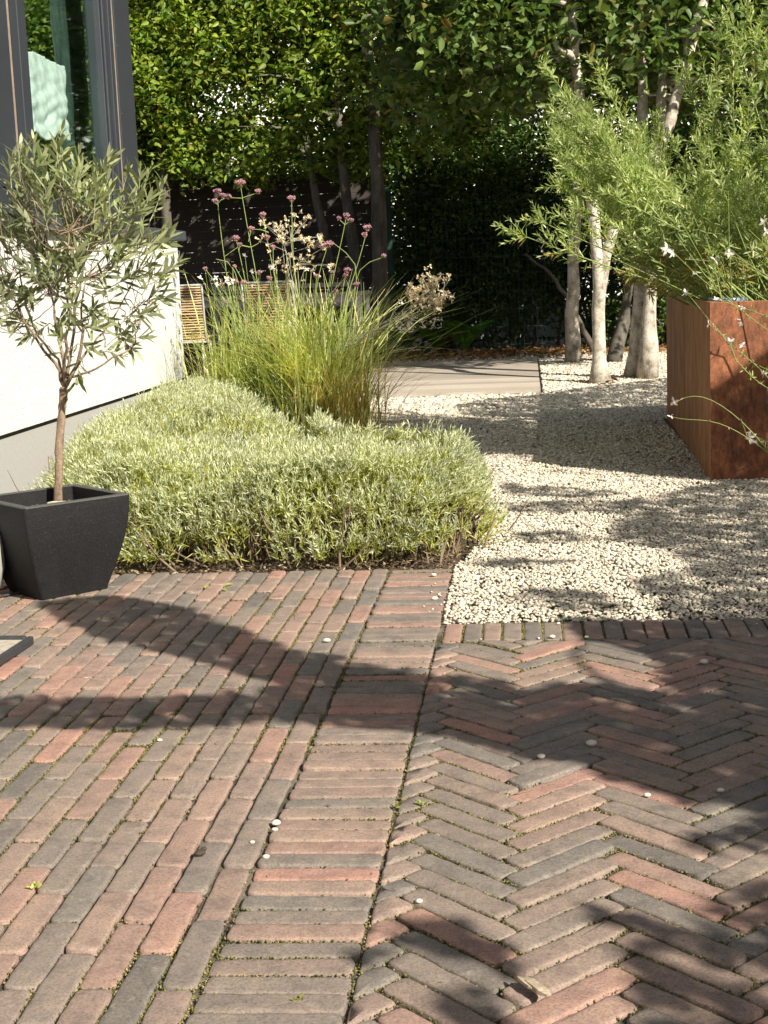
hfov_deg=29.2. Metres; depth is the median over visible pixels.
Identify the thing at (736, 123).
evergreen shrub
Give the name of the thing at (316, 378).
ornamental grass
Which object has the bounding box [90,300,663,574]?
ground
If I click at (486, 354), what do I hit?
leaf litter
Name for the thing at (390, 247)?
wire fence
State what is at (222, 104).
evergreen shrub
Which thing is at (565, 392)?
gravel
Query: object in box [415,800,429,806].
weed
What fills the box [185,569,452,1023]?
brick edging
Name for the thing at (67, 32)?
green drape
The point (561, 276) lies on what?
evergreen shrub
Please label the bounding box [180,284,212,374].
wicker chair
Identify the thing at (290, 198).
verbena
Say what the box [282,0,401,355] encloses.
hornbeam
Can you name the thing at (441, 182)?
evergreen shrub
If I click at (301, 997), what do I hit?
weed
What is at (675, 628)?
brick header row
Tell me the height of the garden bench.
0.880 m
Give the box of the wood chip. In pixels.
[517,976,550,996]
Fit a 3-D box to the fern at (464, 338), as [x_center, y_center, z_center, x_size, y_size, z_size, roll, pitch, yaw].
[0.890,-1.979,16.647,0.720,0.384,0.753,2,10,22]
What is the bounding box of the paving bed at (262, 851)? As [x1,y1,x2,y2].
[0,563,767,1023]
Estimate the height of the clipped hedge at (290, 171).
3.520 m
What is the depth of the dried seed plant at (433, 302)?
8.52 m
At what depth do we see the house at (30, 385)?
7.56 m
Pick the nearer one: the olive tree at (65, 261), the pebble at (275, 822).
the pebble at (275, 822)
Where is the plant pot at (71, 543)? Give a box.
[0,484,128,599]
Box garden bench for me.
[208,280,355,368]
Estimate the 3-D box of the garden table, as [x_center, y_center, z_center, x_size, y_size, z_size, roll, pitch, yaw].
[-1.172,-1.752,14.411,2.050,0.740,0.843,-1,9,6]
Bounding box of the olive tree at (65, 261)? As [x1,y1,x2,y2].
[0,119,189,500]
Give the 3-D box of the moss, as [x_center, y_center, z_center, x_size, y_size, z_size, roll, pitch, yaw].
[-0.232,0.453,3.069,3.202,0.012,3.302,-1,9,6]
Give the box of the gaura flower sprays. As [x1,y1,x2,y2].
[661,216,767,452]
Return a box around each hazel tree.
[335,0,719,383]
[386,6,659,362]
[606,4,766,361]
[619,0,767,378]
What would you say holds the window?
in the house at (30, 385)
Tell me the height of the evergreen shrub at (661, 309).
3.244 m
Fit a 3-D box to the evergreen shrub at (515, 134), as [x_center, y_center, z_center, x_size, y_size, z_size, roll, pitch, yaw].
[0.979,-4.561,18.418,3.968,5.052,2.546,-1,9,6]
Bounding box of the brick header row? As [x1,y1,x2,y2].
[442,618,767,643]
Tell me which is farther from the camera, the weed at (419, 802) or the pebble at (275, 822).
the weed at (419, 802)
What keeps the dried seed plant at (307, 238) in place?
on the ground at (427, 344)
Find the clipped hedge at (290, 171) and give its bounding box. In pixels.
[93,101,448,329]
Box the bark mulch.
[112,542,534,574]
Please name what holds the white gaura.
on the ground at (427, 344)
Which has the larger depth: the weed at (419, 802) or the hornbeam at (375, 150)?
the hornbeam at (375, 150)
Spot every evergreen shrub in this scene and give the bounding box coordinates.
[28,0,347,273]
[323,29,618,347]
[385,111,520,355]
[454,111,567,352]
[483,78,765,340]
[514,92,632,346]
[578,86,735,346]
[681,70,767,288]
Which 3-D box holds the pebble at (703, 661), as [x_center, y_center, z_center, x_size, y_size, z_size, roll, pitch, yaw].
[0.744,0.347,3.421,0.020,0.010,0.016,-1,9,6]
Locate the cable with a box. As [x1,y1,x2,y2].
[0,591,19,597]
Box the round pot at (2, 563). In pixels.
[0,536,4,586]
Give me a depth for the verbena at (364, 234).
8.71 m
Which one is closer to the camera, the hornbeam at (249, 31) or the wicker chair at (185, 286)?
the wicker chair at (185, 286)
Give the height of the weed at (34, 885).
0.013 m
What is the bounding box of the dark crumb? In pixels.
[194,846,206,855]
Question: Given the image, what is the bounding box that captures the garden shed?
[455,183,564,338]
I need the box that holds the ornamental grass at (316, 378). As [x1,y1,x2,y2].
[164,258,498,433]
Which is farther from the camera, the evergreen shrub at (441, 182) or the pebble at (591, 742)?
the evergreen shrub at (441, 182)
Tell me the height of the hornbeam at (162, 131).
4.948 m
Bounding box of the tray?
[0,635,33,665]
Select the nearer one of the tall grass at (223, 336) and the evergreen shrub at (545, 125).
the tall grass at (223, 336)
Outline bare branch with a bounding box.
[525,253,591,351]
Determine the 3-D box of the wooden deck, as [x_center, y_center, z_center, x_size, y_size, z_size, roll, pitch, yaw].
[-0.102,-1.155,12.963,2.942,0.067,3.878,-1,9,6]
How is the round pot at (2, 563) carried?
on the running bond paving at (61, 978)
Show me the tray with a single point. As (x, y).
(12, 646)
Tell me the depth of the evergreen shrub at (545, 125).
17.87 m
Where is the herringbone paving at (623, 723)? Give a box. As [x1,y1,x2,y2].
[346,637,767,1023]
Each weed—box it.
[26,880,41,888]
[290,993,303,1002]
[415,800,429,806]
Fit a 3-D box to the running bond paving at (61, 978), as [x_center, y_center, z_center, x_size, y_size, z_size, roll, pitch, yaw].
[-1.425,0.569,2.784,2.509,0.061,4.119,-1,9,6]
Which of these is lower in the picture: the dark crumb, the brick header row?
the dark crumb
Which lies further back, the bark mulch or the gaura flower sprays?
the gaura flower sprays
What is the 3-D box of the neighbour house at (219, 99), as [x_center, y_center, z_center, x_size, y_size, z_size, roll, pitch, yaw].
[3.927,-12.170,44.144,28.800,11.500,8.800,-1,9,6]
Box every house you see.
[0,0,185,493]
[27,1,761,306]
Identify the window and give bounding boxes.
[0,0,140,225]
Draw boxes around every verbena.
[203,235,274,409]
[212,189,265,401]
[231,179,274,399]
[259,195,304,353]
[314,213,353,351]
[335,225,386,404]
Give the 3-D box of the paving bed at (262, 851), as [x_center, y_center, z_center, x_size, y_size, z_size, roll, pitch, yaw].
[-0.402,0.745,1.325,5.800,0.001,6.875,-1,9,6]
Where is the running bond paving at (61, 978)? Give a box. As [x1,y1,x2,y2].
[0,569,387,1023]
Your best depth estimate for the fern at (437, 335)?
16.82 m
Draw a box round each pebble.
[271,819,280,825]
[415,898,422,902]
[537,754,544,758]
[586,740,596,745]
[700,659,708,663]
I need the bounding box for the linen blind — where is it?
[28,52,70,141]
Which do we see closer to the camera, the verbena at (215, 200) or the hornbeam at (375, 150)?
the verbena at (215, 200)
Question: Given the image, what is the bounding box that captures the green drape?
[50,0,94,201]
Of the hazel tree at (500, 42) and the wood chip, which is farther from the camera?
the hazel tree at (500, 42)
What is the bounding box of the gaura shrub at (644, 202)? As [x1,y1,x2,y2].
[490,0,767,307]
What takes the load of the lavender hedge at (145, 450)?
on the ground at (427, 344)
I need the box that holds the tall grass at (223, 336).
[157,267,394,428]
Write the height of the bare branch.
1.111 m
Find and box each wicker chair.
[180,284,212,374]
[241,280,302,377]
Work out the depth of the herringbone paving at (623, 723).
2.39 m
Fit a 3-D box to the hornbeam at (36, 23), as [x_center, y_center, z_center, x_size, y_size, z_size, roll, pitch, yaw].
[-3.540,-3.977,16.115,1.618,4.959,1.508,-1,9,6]
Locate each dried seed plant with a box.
[255,209,335,351]
[327,264,454,356]
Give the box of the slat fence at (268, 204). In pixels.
[43,171,373,356]
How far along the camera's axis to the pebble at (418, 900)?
2.18 m
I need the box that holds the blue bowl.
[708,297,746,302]
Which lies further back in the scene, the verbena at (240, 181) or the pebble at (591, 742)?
the verbena at (240, 181)
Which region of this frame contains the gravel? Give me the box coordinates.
[274,349,767,639]
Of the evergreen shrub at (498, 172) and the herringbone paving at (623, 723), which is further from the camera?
the evergreen shrub at (498, 172)
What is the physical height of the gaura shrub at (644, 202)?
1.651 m
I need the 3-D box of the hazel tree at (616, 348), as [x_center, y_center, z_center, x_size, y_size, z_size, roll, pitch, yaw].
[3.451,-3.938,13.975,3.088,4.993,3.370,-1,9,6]
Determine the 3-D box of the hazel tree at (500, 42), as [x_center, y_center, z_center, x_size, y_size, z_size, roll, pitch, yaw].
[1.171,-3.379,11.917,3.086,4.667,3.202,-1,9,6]
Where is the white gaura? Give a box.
[189,253,308,415]
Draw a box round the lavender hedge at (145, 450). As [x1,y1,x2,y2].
[7,374,527,571]
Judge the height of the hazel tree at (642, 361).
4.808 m
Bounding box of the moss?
[0,568,767,1023]
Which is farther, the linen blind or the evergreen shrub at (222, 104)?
the evergreen shrub at (222, 104)
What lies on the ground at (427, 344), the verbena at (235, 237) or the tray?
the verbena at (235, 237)
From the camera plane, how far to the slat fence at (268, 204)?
17.13 m
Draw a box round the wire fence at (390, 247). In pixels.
[385,185,743,352]
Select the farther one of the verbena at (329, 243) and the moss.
the verbena at (329, 243)
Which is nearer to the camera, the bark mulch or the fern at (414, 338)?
the bark mulch
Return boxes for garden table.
[181,290,371,359]
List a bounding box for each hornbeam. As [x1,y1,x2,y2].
[24,0,95,189]
[81,0,240,364]
[193,0,345,345]
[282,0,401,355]
[336,0,502,359]
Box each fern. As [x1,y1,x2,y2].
[396,330,422,350]
[412,327,447,350]
[431,320,495,349]
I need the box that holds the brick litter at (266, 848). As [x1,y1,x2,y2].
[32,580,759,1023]
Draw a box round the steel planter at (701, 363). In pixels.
[666,288,767,484]
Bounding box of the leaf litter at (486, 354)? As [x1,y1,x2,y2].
[356,343,666,384]
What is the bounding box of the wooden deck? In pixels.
[210,358,542,398]

